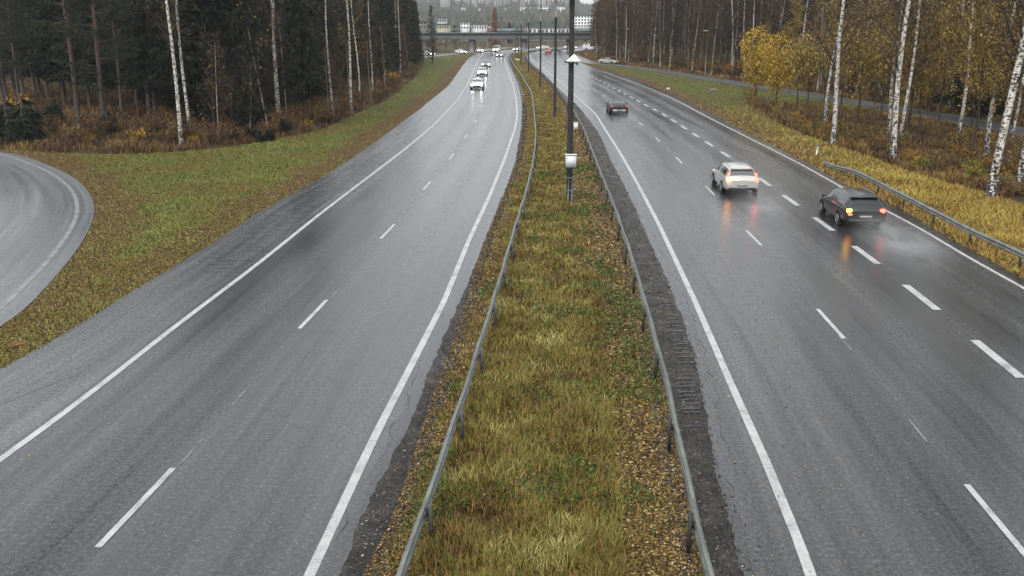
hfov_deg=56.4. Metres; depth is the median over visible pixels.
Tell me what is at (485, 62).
car
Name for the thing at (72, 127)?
shrub
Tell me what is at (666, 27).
aspen tree
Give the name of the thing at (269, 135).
young spruce
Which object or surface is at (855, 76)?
young spruce
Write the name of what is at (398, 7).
birch tree
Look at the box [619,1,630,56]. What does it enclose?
aspen tree
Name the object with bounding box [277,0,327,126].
spruce tree
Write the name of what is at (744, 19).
aspen tree
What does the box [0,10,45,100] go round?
pine tree
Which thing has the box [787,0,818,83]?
aspen tree
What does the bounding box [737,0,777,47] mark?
aspen tree
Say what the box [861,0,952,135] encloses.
birch tree
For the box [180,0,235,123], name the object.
spruce tree
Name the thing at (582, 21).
apartment block
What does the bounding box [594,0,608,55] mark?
aspen tree
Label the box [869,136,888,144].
shrub
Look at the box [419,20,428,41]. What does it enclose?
house
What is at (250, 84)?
sapling
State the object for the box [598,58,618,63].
car
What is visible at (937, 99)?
young spruce
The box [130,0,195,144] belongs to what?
birch tree
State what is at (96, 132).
shrub
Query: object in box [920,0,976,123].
young tree
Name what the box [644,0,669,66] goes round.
aspen tree
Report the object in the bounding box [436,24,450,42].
hall
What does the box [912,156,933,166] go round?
shrub
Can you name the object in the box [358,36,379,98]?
sapling
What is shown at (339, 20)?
spruce tree
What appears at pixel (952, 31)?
golden tree
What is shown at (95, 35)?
pine tree
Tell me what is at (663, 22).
aspen tree
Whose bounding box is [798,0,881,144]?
birch tree
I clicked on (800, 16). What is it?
aspen tree
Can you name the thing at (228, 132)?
shrub
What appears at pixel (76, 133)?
shrub
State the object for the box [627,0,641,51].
aspen tree
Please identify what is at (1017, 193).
shrub
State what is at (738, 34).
aspen tree
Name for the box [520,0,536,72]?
street lamp
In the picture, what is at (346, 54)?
spruce tree
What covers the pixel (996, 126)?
service road
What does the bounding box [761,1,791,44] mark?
aspen tree
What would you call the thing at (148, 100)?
pine tree
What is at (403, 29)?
sapling
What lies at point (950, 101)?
aspen tree
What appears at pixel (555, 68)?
street lamp
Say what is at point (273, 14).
birch tree
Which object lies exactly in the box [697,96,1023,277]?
straw grass
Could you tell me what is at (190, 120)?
shrub
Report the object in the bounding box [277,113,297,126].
shrub
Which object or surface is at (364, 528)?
gravel strip
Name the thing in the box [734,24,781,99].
young tree
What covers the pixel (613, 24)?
aspen tree
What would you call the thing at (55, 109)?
young spruce
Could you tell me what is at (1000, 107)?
young spruce
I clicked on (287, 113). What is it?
shrub
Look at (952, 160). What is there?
shrub
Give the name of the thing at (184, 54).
spruce tree
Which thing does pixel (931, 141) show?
shrub
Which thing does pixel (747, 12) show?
spruce tree
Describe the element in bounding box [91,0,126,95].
spruce tree
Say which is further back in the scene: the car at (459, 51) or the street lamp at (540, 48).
the car at (459, 51)
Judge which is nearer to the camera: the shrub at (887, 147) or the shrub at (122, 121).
the shrub at (887, 147)
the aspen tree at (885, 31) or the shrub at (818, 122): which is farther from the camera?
the aspen tree at (885, 31)
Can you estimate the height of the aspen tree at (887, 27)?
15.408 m
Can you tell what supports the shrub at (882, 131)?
on the ground at (228, 223)
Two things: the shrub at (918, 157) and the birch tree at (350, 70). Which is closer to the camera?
the shrub at (918, 157)
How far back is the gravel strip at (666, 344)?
23.43 m
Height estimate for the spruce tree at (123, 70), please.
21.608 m
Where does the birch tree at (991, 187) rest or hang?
on the ground at (228, 223)
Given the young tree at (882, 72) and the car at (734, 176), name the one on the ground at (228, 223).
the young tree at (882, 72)
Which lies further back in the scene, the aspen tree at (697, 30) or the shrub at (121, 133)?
the aspen tree at (697, 30)
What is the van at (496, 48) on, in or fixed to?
on the road at (256, 481)
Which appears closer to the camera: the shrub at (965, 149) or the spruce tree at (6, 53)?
the shrub at (965, 149)
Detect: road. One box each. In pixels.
[0,45,597,575]
[0,152,93,325]
[425,47,514,57]
[526,47,1023,575]
[562,54,1023,135]
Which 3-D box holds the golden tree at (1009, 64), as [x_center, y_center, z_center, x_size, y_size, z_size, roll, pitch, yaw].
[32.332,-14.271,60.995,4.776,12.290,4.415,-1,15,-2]
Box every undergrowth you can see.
[0,56,424,153]
[576,42,1023,125]
[745,98,1023,202]
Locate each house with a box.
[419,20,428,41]
[437,17,447,23]
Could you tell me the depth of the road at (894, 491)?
25.47 m
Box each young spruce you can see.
[0,98,17,139]
[1,95,50,143]
[41,100,65,126]
[95,112,119,136]
[181,120,190,137]
[228,129,239,142]
[243,125,251,140]
[250,128,264,141]
[264,127,274,140]
[278,118,293,133]
[426,5,439,64]
[845,59,859,93]
[928,64,949,105]
[993,59,1009,116]
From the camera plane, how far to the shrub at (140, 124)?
74.00 m
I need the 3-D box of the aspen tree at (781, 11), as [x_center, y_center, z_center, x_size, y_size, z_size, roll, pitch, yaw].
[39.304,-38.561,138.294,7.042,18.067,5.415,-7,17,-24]
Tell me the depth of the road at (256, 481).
22.42 m
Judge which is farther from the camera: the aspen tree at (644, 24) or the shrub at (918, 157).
the aspen tree at (644, 24)
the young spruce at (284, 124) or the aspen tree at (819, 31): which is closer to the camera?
the young spruce at (284, 124)
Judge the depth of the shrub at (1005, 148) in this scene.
62.34 m
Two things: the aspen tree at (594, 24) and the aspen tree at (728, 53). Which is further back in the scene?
the aspen tree at (594, 24)
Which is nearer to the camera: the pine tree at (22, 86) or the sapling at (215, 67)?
the sapling at (215, 67)
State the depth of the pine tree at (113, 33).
92.81 m
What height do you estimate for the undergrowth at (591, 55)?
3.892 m
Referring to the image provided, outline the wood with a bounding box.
[413,0,618,31]
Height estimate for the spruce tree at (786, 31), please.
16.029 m
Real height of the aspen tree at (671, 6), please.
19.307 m
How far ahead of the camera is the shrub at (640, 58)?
212.70 m
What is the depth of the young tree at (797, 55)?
93.00 m
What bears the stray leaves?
on the shoulder
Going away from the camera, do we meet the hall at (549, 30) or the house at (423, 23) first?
the house at (423, 23)
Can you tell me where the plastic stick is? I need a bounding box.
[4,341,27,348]
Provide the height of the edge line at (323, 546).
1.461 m
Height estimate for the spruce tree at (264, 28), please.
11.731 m
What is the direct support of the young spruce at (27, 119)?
on the ground at (228, 223)
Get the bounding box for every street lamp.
[508,5,533,63]
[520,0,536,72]
[539,0,541,87]
[553,0,556,117]
[566,0,574,200]
[703,30,707,73]
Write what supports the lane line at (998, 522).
on the road at (894, 491)
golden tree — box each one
[782,0,809,93]
[814,0,840,100]
[841,0,869,97]
[857,0,900,103]
[889,0,954,134]
[930,0,964,111]
[941,0,1018,157]
[953,0,1005,126]
[976,0,1023,152]
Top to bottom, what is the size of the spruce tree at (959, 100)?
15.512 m
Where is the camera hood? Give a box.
[564,54,580,64]
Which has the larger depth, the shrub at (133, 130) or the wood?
the wood
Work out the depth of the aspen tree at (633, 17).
222.47 m
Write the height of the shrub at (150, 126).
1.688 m
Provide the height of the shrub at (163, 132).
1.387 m
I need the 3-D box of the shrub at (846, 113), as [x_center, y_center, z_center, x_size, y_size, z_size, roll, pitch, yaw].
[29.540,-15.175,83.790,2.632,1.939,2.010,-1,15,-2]
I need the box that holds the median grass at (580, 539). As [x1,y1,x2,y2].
[378,52,694,575]
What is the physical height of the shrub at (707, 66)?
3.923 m
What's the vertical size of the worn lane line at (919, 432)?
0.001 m
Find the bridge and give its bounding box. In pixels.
[419,28,592,51]
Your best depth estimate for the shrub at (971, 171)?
54.20 m
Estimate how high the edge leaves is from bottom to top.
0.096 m
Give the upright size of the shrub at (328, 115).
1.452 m
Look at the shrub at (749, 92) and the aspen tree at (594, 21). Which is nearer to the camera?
the shrub at (749, 92)
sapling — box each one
[194,27,234,132]
[197,40,232,129]
[217,73,242,123]
[228,2,270,126]
[238,34,273,105]
[242,57,263,124]
[260,58,282,114]
[263,8,296,110]
[281,39,296,112]
[300,58,327,113]
[317,48,337,106]
[325,38,351,111]
[335,34,358,90]
[352,46,369,100]
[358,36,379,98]
[359,22,388,97]
[372,19,395,92]
[398,37,410,74]
[399,18,415,66]
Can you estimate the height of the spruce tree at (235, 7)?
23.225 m
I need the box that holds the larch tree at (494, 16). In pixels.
[489,8,500,44]
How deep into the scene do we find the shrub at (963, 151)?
62.18 m
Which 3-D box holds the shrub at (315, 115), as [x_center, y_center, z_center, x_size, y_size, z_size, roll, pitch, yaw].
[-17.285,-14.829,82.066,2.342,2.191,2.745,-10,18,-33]
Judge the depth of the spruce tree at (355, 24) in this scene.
154.58 m
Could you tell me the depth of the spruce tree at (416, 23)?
223.91 m
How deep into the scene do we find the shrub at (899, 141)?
66.11 m
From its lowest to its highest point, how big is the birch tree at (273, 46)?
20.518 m
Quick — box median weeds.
[401,162,666,541]
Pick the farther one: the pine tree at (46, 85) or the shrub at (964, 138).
the pine tree at (46, 85)
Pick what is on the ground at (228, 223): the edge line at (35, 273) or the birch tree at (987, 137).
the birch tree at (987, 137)
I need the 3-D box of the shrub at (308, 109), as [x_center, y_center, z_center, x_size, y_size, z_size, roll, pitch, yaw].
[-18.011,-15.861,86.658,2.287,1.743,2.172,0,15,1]
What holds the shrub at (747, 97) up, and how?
on the ground at (228, 223)
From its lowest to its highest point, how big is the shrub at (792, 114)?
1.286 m
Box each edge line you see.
[0,47,560,461]
[0,154,78,309]
[304,47,579,575]
[530,48,816,575]
[564,50,1023,288]
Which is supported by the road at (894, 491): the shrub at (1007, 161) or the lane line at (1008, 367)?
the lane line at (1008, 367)
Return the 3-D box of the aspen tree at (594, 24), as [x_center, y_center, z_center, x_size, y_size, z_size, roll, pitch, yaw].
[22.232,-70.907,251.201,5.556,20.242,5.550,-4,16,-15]
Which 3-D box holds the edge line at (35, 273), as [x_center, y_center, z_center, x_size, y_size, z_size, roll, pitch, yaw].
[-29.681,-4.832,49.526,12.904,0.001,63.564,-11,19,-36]
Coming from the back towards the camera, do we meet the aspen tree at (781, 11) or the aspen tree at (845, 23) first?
the aspen tree at (781, 11)
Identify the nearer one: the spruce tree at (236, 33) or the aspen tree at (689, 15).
the spruce tree at (236, 33)
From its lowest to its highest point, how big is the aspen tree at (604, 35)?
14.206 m
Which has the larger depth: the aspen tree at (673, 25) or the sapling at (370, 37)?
the aspen tree at (673, 25)
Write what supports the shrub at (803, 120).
on the ground at (228, 223)
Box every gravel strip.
[339,48,564,575]
[524,52,743,575]
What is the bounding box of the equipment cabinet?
[563,154,577,201]
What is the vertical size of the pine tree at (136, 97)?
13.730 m
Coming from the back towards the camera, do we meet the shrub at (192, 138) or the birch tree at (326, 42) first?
the birch tree at (326, 42)
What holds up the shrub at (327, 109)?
on the ground at (228, 223)
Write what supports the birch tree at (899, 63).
on the ground at (228, 223)
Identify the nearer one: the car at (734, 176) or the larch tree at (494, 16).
the car at (734, 176)
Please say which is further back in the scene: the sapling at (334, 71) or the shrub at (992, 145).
the sapling at (334, 71)
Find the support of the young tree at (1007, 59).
on the ground at (228, 223)
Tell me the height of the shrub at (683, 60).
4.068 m
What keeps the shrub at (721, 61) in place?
on the ground at (228, 223)
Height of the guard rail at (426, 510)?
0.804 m
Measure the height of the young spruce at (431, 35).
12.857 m
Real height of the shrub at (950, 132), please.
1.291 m
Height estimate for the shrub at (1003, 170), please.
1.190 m
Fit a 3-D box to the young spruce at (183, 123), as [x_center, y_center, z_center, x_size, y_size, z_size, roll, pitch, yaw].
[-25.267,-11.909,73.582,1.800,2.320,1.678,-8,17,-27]
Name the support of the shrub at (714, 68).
on the ground at (228, 223)
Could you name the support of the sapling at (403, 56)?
on the ground at (228, 223)
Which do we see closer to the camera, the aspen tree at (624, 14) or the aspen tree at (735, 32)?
the aspen tree at (735, 32)
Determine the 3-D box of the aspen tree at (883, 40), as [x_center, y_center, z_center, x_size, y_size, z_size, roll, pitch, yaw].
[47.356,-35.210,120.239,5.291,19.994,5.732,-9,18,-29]
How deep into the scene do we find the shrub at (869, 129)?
70.46 m
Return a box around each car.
[455,49,465,53]
[469,78,484,88]
[476,67,488,75]
[481,60,490,66]
[536,45,548,48]
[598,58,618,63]
[606,99,627,113]
[711,162,758,192]
[819,187,885,225]
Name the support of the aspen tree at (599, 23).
on the ground at (228, 223)
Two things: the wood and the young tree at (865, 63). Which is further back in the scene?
the wood
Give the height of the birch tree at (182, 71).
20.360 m
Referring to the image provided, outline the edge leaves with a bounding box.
[364,96,531,575]
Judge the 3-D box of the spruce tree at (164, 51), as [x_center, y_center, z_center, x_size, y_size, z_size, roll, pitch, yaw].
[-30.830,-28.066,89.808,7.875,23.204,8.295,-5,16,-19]
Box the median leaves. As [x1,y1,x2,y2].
[375,62,704,575]
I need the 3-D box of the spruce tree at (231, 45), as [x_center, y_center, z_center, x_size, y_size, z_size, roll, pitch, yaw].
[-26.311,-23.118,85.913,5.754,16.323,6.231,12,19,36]
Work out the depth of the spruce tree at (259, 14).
101.48 m
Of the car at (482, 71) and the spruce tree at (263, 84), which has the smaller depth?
the spruce tree at (263, 84)
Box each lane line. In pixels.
[95,60,491,546]
[178,99,487,465]
[232,146,459,404]
[542,55,1023,556]
[561,61,1023,377]
[609,100,926,440]
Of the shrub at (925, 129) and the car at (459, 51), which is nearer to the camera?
the shrub at (925, 129)
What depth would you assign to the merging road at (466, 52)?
295.82 m
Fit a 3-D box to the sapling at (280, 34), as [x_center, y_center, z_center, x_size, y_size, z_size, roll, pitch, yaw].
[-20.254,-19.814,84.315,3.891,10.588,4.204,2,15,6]
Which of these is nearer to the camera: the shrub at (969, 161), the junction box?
the junction box
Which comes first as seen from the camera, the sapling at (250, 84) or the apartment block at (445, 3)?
the sapling at (250, 84)
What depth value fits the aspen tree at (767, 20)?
165.24 m
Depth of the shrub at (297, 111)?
85.68 m
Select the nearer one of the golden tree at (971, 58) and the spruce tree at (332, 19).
the golden tree at (971, 58)
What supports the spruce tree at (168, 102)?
on the ground at (228, 223)
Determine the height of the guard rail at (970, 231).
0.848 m
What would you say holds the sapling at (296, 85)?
on the ground at (228, 223)
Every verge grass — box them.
[594,64,969,136]
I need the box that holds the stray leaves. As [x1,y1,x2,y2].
[3,165,876,575]
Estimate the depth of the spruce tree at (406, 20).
178.79 m
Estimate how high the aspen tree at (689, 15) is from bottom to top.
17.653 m
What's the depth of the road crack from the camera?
26.29 m
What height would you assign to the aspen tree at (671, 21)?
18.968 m
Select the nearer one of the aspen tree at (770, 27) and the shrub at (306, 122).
the shrub at (306, 122)
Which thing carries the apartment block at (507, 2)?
on the ground at (228, 223)
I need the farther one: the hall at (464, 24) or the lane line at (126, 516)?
the hall at (464, 24)
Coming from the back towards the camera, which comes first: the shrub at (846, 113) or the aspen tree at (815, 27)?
the aspen tree at (815, 27)
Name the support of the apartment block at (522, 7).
on the ground at (228, 223)
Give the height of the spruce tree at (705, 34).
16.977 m
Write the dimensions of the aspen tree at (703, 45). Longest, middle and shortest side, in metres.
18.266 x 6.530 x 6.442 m
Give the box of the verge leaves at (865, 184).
[593,64,1023,275]
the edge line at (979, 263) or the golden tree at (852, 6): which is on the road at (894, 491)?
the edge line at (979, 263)
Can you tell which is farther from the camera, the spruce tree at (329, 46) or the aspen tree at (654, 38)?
the aspen tree at (654, 38)
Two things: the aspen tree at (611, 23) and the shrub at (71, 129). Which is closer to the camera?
the shrub at (71, 129)
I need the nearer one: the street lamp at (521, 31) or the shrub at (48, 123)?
the shrub at (48, 123)
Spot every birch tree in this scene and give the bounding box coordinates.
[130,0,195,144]
[144,0,208,125]
[253,0,285,118]
[256,0,292,115]
[305,0,344,111]
[330,0,368,111]
[337,0,369,102]
[350,0,387,89]
[391,0,410,72]
[393,0,410,41]
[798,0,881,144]
[811,0,872,128]
[838,0,958,159]
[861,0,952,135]
[865,0,946,134]
[935,0,1012,136]
[963,0,1023,197]
[966,0,1023,155]
[987,0,1023,184]
[988,1,1023,139]
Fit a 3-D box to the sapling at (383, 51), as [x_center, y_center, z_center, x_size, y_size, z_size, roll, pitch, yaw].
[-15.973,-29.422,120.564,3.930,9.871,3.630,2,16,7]
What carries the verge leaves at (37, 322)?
on the ground at (228, 223)
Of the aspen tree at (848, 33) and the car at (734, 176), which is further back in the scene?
the aspen tree at (848, 33)
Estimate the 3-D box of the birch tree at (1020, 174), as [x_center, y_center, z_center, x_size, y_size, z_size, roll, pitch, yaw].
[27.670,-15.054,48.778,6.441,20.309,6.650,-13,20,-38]
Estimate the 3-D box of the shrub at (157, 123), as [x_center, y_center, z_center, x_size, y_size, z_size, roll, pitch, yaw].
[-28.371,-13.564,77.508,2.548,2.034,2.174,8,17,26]
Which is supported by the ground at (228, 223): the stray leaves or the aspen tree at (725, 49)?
the aspen tree at (725, 49)
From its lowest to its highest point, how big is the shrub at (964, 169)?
1.130 m
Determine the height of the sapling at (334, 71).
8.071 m
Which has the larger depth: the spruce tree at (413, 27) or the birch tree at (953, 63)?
the spruce tree at (413, 27)
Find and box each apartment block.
[440,0,449,6]
[471,0,476,6]
[493,0,501,6]
[503,0,509,5]
[520,6,530,10]
[538,6,550,9]
[539,0,545,5]
[557,6,564,11]
[574,15,592,27]
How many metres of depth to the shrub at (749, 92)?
111.30 m
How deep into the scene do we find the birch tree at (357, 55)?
105.03 m
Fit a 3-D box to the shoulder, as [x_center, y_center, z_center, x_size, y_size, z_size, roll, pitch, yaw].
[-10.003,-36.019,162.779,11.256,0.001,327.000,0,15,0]
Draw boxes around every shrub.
[0,87,35,106]
[39,112,60,130]
[40,112,65,134]
[58,121,84,141]
[59,120,84,137]
[68,111,101,136]
[72,128,93,143]
[78,113,114,138]
[93,129,107,137]
[107,120,128,134]
[117,117,132,127]
[118,129,136,141]
[124,125,148,140]
[125,124,150,142]
[126,114,157,135]
[135,120,154,136]
[145,107,173,128]
[146,110,172,130]
[155,113,177,130]
[157,127,177,142]
[164,118,198,140]
[171,125,197,140]
[175,116,197,124]
[185,134,198,142]
[198,115,234,143]
[216,119,234,129]
[222,127,244,137]
[237,125,248,138]
[256,119,280,131]
[267,105,296,126]
[268,112,287,119]
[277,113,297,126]
[288,108,308,122]
[289,117,300,126]
[296,96,325,114]
[299,105,326,127]
[300,118,316,127]
[307,106,322,120]
[311,104,331,121]
[318,110,334,123]
[335,104,348,114]
[339,96,354,104]
[352,88,368,103]
[367,87,377,97]
[371,89,382,99]
[377,82,394,94]
[382,75,399,91]
[383,69,401,81]
[402,70,412,77]
[635,53,645,61]
[667,49,684,64]
[671,50,692,67]
[672,53,685,67]
[685,51,706,61]
[693,56,709,70]
[697,53,715,71]
[710,61,723,74]
[711,52,730,71]
[721,62,741,74]
[722,65,737,74]
[730,56,745,76]
[742,86,761,100]
[744,92,756,102]
[754,94,780,112]
[772,108,788,120]
[779,106,794,119]
[789,109,803,117]
[796,115,812,127]
[800,104,817,116]
[807,110,822,127]
[809,120,827,129]
[815,119,838,133]
[817,127,828,134]
[821,107,839,120]
[837,106,857,121]
[837,111,862,132]
[837,121,862,138]
[853,121,883,141]
[862,126,891,152]
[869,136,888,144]
[872,125,906,142]
[874,140,889,151]
[887,132,919,148]
[899,145,923,161]
[910,151,926,162]
[911,120,932,135]
[912,147,927,154]
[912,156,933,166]
[916,145,962,174]
[927,134,950,148]
[942,128,960,139]
[946,142,975,158]
[947,128,982,150]
[947,130,970,140]
[948,151,965,166]
[954,143,972,156]
[958,156,980,165]
[959,161,982,175]
[963,166,989,178]
[979,152,1008,169]
[986,173,1015,186]
[987,146,1022,174]
[987,167,1012,177]
[990,138,996,147]
[992,141,1013,154]
[999,160,1018,175]
[1000,156,1018,168]
[1005,133,1023,149]
[1010,183,1023,194]
[1011,184,1023,196]
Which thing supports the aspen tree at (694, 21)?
on the ground at (228, 223)
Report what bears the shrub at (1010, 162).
on the ground at (228, 223)
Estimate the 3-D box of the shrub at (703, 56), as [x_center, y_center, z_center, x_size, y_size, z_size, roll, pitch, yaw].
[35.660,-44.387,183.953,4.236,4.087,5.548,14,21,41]
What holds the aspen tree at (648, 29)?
on the ground at (228, 223)
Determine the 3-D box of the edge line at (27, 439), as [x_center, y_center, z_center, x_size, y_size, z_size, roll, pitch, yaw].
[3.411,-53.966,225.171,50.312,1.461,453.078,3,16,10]
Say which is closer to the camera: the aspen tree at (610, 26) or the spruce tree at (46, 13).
the spruce tree at (46, 13)
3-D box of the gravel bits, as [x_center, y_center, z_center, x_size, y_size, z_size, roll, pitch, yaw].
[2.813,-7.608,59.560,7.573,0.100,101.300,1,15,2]
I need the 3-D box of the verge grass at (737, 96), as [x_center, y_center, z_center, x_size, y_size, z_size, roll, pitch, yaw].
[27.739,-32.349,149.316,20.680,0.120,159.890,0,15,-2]
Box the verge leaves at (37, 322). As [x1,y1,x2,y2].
[0,62,463,367]
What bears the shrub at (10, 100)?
on the ground at (228, 223)
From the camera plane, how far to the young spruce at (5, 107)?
72.81 m
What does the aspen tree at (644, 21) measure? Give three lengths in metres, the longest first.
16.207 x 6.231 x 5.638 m
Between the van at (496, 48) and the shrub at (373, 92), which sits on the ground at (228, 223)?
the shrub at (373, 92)
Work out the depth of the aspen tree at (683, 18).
195.54 m
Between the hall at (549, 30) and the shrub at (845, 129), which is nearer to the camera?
the shrub at (845, 129)
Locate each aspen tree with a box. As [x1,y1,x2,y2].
[588,0,603,49]
[588,0,606,58]
[589,0,602,57]
[589,1,608,55]
[589,17,597,51]
[593,3,607,58]
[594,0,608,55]
[598,1,614,55]
[601,0,621,57]
[603,0,627,59]
[605,0,618,52]
[611,0,628,57]
[617,0,634,62]
[618,0,635,46]
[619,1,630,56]
[622,0,642,54]
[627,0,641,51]
[627,0,644,57]
[631,0,656,62]
[639,0,655,57]
[639,0,660,46]
[641,1,656,61]
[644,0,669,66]
[645,0,669,64]
[652,0,673,63]
[656,3,673,52]
[660,0,684,66]
[661,0,679,60]
[661,0,680,55]
[668,0,694,55]
[670,0,693,55]
[672,0,698,62]
[674,0,686,54]
[678,0,697,59]
[681,0,710,69]
[681,1,708,51]
[682,0,707,56]
[690,0,713,63]
[700,0,715,61]
[700,0,728,73]
[702,0,723,61]
[702,0,730,61]
[711,0,743,68]
[714,0,734,59]
[720,2,752,60]
[721,0,750,72]
[724,2,742,60]
[725,0,747,62]
[731,0,756,73]
[737,0,765,69]
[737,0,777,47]
[744,0,762,55]
[749,0,771,77]
[754,0,785,58]
[761,0,800,76]
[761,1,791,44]
[762,0,775,46]
[772,0,791,50]
[778,0,808,67]
[786,1,811,39]
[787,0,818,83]
[794,0,817,47]
[802,0,837,89]
[810,0,836,85]
[812,1,836,78]
[820,0,859,82]
[836,0,869,89]
[852,0,877,96]
[870,0,890,88]
[870,0,901,86]
[873,0,905,93]
[942,0,970,108]
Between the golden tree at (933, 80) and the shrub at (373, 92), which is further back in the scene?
the shrub at (373, 92)
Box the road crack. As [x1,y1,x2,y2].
[203,127,755,575]
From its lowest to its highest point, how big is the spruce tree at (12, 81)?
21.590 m
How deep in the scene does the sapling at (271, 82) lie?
84.91 m
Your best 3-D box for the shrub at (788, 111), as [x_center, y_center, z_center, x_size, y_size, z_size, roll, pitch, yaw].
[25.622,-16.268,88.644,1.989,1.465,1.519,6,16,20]
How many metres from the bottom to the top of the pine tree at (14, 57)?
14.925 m
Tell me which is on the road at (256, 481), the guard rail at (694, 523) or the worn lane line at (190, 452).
the worn lane line at (190, 452)
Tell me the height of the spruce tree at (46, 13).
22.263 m
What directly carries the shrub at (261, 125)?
on the ground at (228, 223)
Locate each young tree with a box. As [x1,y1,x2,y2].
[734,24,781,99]
[754,27,797,102]
[776,27,824,112]
[789,26,830,103]
[818,19,870,109]
[840,21,892,121]
[867,18,908,109]
[882,15,955,130]
[890,15,953,113]
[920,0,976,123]
[949,1,1023,129]
[981,7,1022,99]
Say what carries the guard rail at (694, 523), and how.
on the ground at (228, 223)
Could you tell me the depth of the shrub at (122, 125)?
74.93 m
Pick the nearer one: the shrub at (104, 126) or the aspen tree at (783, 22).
the shrub at (104, 126)
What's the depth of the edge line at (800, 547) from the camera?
21.48 m
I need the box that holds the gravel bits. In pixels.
[343,102,744,575]
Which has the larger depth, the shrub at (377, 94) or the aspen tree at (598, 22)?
the aspen tree at (598, 22)
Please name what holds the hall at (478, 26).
on the ground at (228, 223)
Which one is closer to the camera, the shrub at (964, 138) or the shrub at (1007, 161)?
the shrub at (1007, 161)
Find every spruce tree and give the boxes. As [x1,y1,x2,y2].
[0,1,17,72]
[0,1,27,88]
[7,1,50,94]
[20,0,69,104]
[48,0,116,107]
[89,2,125,90]
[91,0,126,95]
[102,0,144,101]
[115,0,174,114]
[125,6,166,101]
[142,0,233,122]
[150,20,189,109]
[152,0,197,110]
[158,0,240,120]
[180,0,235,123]
[197,0,237,116]
[214,0,254,118]
[225,0,271,128]
[226,0,279,80]
[246,0,274,108]
[253,0,293,97]
[261,0,293,107]
[275,0,300,103]
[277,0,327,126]
[303,0,337,100]
[303,0,342,74]
[314,0,338,92]
[326,0,346,69]
[334,0,357,51]
[338,1,357,79]
[339,0,370,72]
[347,0,381,90]
[366,2,378,52]
[369,0,396,79]
[382,0,402,73]
[385,0,416,70]
[403,0,420,67]
[411,1,423,59]
[414,0,425,60]
[691,0,713,49]
[738,0,753,31]
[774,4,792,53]
[940,0,993,110]
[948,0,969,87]
[961,0,1008,118]
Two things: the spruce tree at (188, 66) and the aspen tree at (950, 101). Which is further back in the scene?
the aspen tree at (950, 101)
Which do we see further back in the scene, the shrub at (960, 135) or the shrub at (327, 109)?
the shrub at (327, 109)
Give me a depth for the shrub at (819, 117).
81.48 m
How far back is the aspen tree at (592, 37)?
266.39 m
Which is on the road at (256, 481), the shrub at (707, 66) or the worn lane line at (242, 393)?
the worn lane line at (242, 393)
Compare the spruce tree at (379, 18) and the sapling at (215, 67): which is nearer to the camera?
the sapling at (215, 67)
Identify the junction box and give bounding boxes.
[573,122,578,132]
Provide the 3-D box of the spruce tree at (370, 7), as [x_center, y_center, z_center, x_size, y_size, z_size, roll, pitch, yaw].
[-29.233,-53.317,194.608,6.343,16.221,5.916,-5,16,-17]
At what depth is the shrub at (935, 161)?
55.98 m
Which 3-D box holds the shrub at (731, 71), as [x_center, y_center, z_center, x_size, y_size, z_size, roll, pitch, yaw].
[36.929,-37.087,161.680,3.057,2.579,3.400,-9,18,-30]
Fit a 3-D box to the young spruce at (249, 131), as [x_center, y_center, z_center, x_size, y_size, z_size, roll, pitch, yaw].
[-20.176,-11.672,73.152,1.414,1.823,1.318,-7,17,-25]
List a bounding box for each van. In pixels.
[493,45,500,51]
[582,44,597,49]
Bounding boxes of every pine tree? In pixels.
[0,0,30,100]
[0,0,37,97]
[0,1,24,94]
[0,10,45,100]
[1,0,49,96]
[5,0,49,97]
[7,0,120,124]
[24,4,100,101]
[35,0,153,114]
[79,0,135,110]
[97,3,138,106]
[102,0,150,109]
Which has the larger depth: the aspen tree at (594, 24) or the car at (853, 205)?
the aspen tree at (594, 24)
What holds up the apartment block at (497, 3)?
on the ground at (228, 223)
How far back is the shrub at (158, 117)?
78.45 m
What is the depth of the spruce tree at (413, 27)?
195.47 m
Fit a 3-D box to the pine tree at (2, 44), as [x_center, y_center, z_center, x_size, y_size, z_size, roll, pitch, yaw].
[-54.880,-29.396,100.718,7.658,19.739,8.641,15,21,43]
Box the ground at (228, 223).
[0,5,1023,575]
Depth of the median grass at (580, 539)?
21.20 m
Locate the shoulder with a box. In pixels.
[0,51,496,451]
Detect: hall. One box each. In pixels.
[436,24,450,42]
[459,21,469,41]
[471,24,486,40]
[523,27,568,40]
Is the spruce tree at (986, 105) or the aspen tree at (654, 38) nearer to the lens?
the spruce tree at (986, 105)
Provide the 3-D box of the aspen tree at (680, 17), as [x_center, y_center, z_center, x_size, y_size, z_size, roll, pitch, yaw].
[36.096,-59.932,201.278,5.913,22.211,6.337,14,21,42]
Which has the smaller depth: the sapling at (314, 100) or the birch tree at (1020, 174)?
the birch tree at (1020, 174)
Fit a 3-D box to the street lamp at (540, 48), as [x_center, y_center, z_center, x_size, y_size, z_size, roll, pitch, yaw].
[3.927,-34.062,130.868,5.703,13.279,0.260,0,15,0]
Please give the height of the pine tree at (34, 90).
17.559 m
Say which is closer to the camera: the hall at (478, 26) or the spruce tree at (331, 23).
the spruce tree at (331, 23)
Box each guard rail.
[396,50,537,575]
[525,49,714,575]
[824,161,1023,268]
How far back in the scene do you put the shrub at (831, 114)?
84.61 m
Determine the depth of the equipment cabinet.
47.08 m

